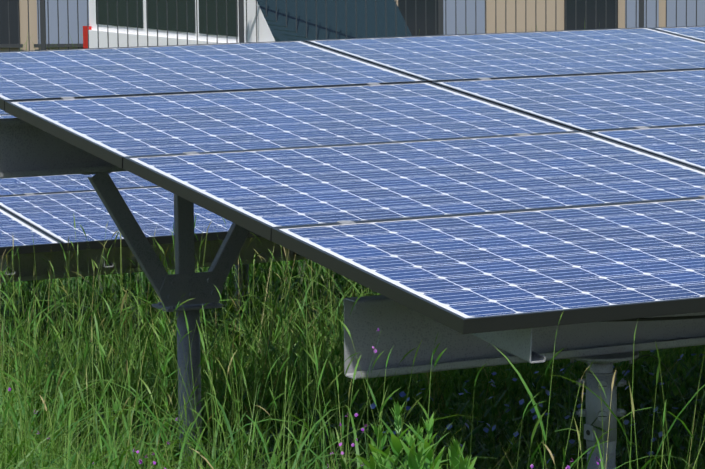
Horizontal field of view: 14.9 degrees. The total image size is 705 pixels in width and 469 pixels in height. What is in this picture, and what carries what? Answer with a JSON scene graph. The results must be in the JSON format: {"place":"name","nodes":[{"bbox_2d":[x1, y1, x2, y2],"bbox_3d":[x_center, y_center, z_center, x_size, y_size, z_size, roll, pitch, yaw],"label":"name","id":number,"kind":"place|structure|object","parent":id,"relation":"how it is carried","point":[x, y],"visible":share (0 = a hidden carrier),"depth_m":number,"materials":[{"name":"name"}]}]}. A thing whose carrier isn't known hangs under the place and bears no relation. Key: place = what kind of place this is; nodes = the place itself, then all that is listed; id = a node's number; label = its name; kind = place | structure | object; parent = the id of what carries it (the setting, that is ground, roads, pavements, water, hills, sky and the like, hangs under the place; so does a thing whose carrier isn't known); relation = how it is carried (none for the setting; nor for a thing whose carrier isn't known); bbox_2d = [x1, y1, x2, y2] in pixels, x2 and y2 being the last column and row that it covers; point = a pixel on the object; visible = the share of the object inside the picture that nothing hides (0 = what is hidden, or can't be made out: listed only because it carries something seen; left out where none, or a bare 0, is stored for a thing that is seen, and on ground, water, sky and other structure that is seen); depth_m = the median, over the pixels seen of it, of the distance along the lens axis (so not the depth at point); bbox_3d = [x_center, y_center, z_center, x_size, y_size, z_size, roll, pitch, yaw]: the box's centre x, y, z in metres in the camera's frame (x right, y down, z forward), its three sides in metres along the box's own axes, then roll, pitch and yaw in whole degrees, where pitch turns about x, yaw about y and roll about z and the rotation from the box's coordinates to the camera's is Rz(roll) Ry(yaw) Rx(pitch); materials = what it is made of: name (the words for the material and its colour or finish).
{"place":"outdoors","nodes":[
{"label":"outdoors","id":0,"kind":"place"},
{"bbox_2d":[0,237,306,282],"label":"table purlins","id":1,"kind":"object","parent":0,"point":[26,270],"depth_m":12.51,"materials":[{"name":"grey metal"}]},
{"bbox_2d":[0,259,373,373],"bbox_3d":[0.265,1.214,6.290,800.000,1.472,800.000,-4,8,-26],"label":"ground","id":2,"kind":"structure","parent":0,"point":[300,268],"depth_m":18.75,"materials":[{"name":"green plant"}]},
{"bbox_2d":[83,172,249,465],"bbox_3d":[-0.589,0.585,9.737,0.790,1.699,0.150,-4,8,-26],"label":"table post","id":3,"kind":"object","parent":2,"relation":"on","point":[186,281],"visible":0.83,"depth_m":9.65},
{"bbox_2d":[0,118,704,379],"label":"table purlins","id":4,"kind":"object","parent":3,"relation":"on","point":[27,149],"visible":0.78,"depth_m":7.15,"materials":[{"name":"grey metal"}]},
{"bbox_2d":[235,264,249,343],"bbox_3d":[-0.652,0.251,15.849,0.790,1.558,0.150,-4,8,-26],"label":"table post","id":5,"kind":"object","parent":2,"relation":"on","point":[245,270],"depth_m":15.82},
{"bbox_2d":[83,0,411,48],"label":"parked van","id":6,"kind":"object","parent":2,"relation":"on","point":[270,28],"visible":0.21,"depth_m":27.71,"materials":[{"name":"white paint"}]},
{"bbox_2d":[10,314,684,468],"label":"plants","id":7,"kind":"object","parent":2,"relation":"on","point":[413,459],"visible":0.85,"depth_m":5.81,"materials":[{"name":"green plant"}]},
{"bbox_2d":[8,0,696,50],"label":"fence","id":8,"kind":"object","parent":2,"relation":"on","point":[241,21],"depth_m":26.99,"materials":[{"name":"grey metal"}]},
{"bbox_2d":[568,351,638,468],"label":"table post","id":9,"kind":"object","parent":2,"relation":"on","point":[601,368],"visible":0.81,"depth_m":7.19,"materials":[{"name":"grey metal"}]},
{"bbox_2d":[583,354,687,449],"bbox_3d":[0.762,0.738,7.250,0.283,0.837,0.101,0,7,6],"label":"grass blade","id":10,"kind":"object","parent":2,"relation":"on","point":[625,372],"visible":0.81,"depth_m":7.22,"materials":[{"name":"green plant"}]},
{"bbox_2d":[0,21,704,468],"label":"meadow","id":11,"kind":"structure","parent":0,"point":[98,401],"depth_m":10.55,"materials":[{"name":"green plant"}]},
{"bbox_2d":[370,350,704,463],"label":"flowers","id":12,"kind":"object","parent":11,"relation":"on","point":[485,429],"visible":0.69,"depth_m":8.49,"materials":[{"name":"plant"}]},
{"bbox_2d":[0,0,704,51],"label":"building","id":13,"kind":"structure","parent":0,"point":[410,16],"depth_m":45.85,"materials":[{"name":"beige metal"}]},
{"bbox_2d":[601,315,704,321],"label":"table cable","id":14,"kind":"object","parent":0,"point":[668,318],"visible":0.38,"depth_m":6.65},
{"bbox_3d":[3.539,0.682,8.683,0.200,1.163,0.200,-4,8,-26],"label":"table post","id":15,"kind":"object","parent":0,"visible":0},
{"bbox_2d":[61,78,704,362],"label":"table rails","id":16,"kind":"object","parent":15,"relation":"on","point":[517,342],"visible":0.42,"depth_m":6.37,"materials":[{"name":"grey metal"}]},
{"bbox_2d":[0,40,426,110],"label":"solar panel","id":17,"kind":"object","parent":16,"relation":"on","point":[94,72],"visible":0.67,"depth_m":9.72,"materials":[{"name":"blue"}]},
{"bbox_2d":[5,82,577,168],"bbox_3d":[-0.208,-0.371,8.825,1.590,0.036,1.053,-4,13,-26],"label":"solar panel","id":18,"kind":"object","parent":16,"relation":"on","point":[114,130],"visible":0.77,"depth_m":8.77,"materials":[{"name":"blue"}]},
{"bbox_2d":[123,131,704,240],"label":"solar panel","id":19,"kind":"object","parent":16,"relation":"on","point":[262,192],"visible":0.83,"depth_m":7.84,"materials":[{"name":"blue"}]},
{"bbox_2d":[272,197,704,333],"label":"solar panel","id":20,"kind":"object","parent":16,"relation":"on","point":[490,272],"visible":1,"depth_m":6.79,"materials":[{"name":"blue"}]},
{"bbox_2d":[304,27,704,82],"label":"solar panel","id":21,"kind":"object","parent":16,"relation":"on","point":[430,58],"visible":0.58,"depth_m":10.41,"materials":[{"name":"blue"}]},
{"bbox_2d":[431,69,704,131],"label":"solar panel","id":22,"kind":"object","parent":16,"relation":"on","point":[593,102],"visible":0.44,"depth_m":9.41,"materials":[{"name":"blue"}]},
{"bbox_2d":[585,124,704,170],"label":"solar panel","id":23,"kind":"object","parent":16,"relation":"on","point":[684,144],"visible":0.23,"depth_m":8.58,"materials":[{"name":"blue"}]},
{"bbox_2d":[652,26,704,40],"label":"solar panel","id":24,"kind":"object","parent":16,"relation":"on","point":[696,32],"visible":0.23,"depth_m":11.20,"materials":[{"name":"blue"}]},
{"bbox_3d":[0.611,0.630,13.399,0.200,1.166,0.200,-4,8,-26],"label":"table post","id":25,"kind":"object","parent":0,"visible":0},
{"bbox_2d":[0,193,113,274],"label":"table rails","id":26,"kind":"object","parent":25,"relation":"on","point":[95,254],"visible":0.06,"depth_m":11.76,"materials":[{"name":"grey metal"}]},
{"bbox_2d":[0,109,7,114],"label":"solar panel","id":27,"kind":"object","parent":26,"relation":"on","point":[2,112],"depth_m":14.78,"materials":[{"name":"blue"}]},
{"bbox_2d":[0,114,16,118],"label":"solar panel","id":28,"kind":"object","parent":26,"relation":"on","point":[6,116],"depth_m":14.67,"materials":[{"name":"blue"}]},
{"bbox_2d":[0,207,61,255],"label":"solar panel","id":29,"kind":"object","parent":26,"relation":"on","point":[22,234],"visible":0.94,"depth_m":11.65,"materials":[{"name":"blue"}]},
{"bbox_2d":[0,171,156,195],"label":"solar panel","id":30,"kind":"object","parent":26,"relation":"on","point":[55,184],"depth_m":12.88,"materials":[{"name":"blue"}]},
{"bbox_2d":[0,186,261,250],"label":"solar panel","id":31,"kind":"object","parent":26,"relation":"on","point":[52,215],"visible":0.31,"depth_m":12.15,"materials":[{"name":"blue"}]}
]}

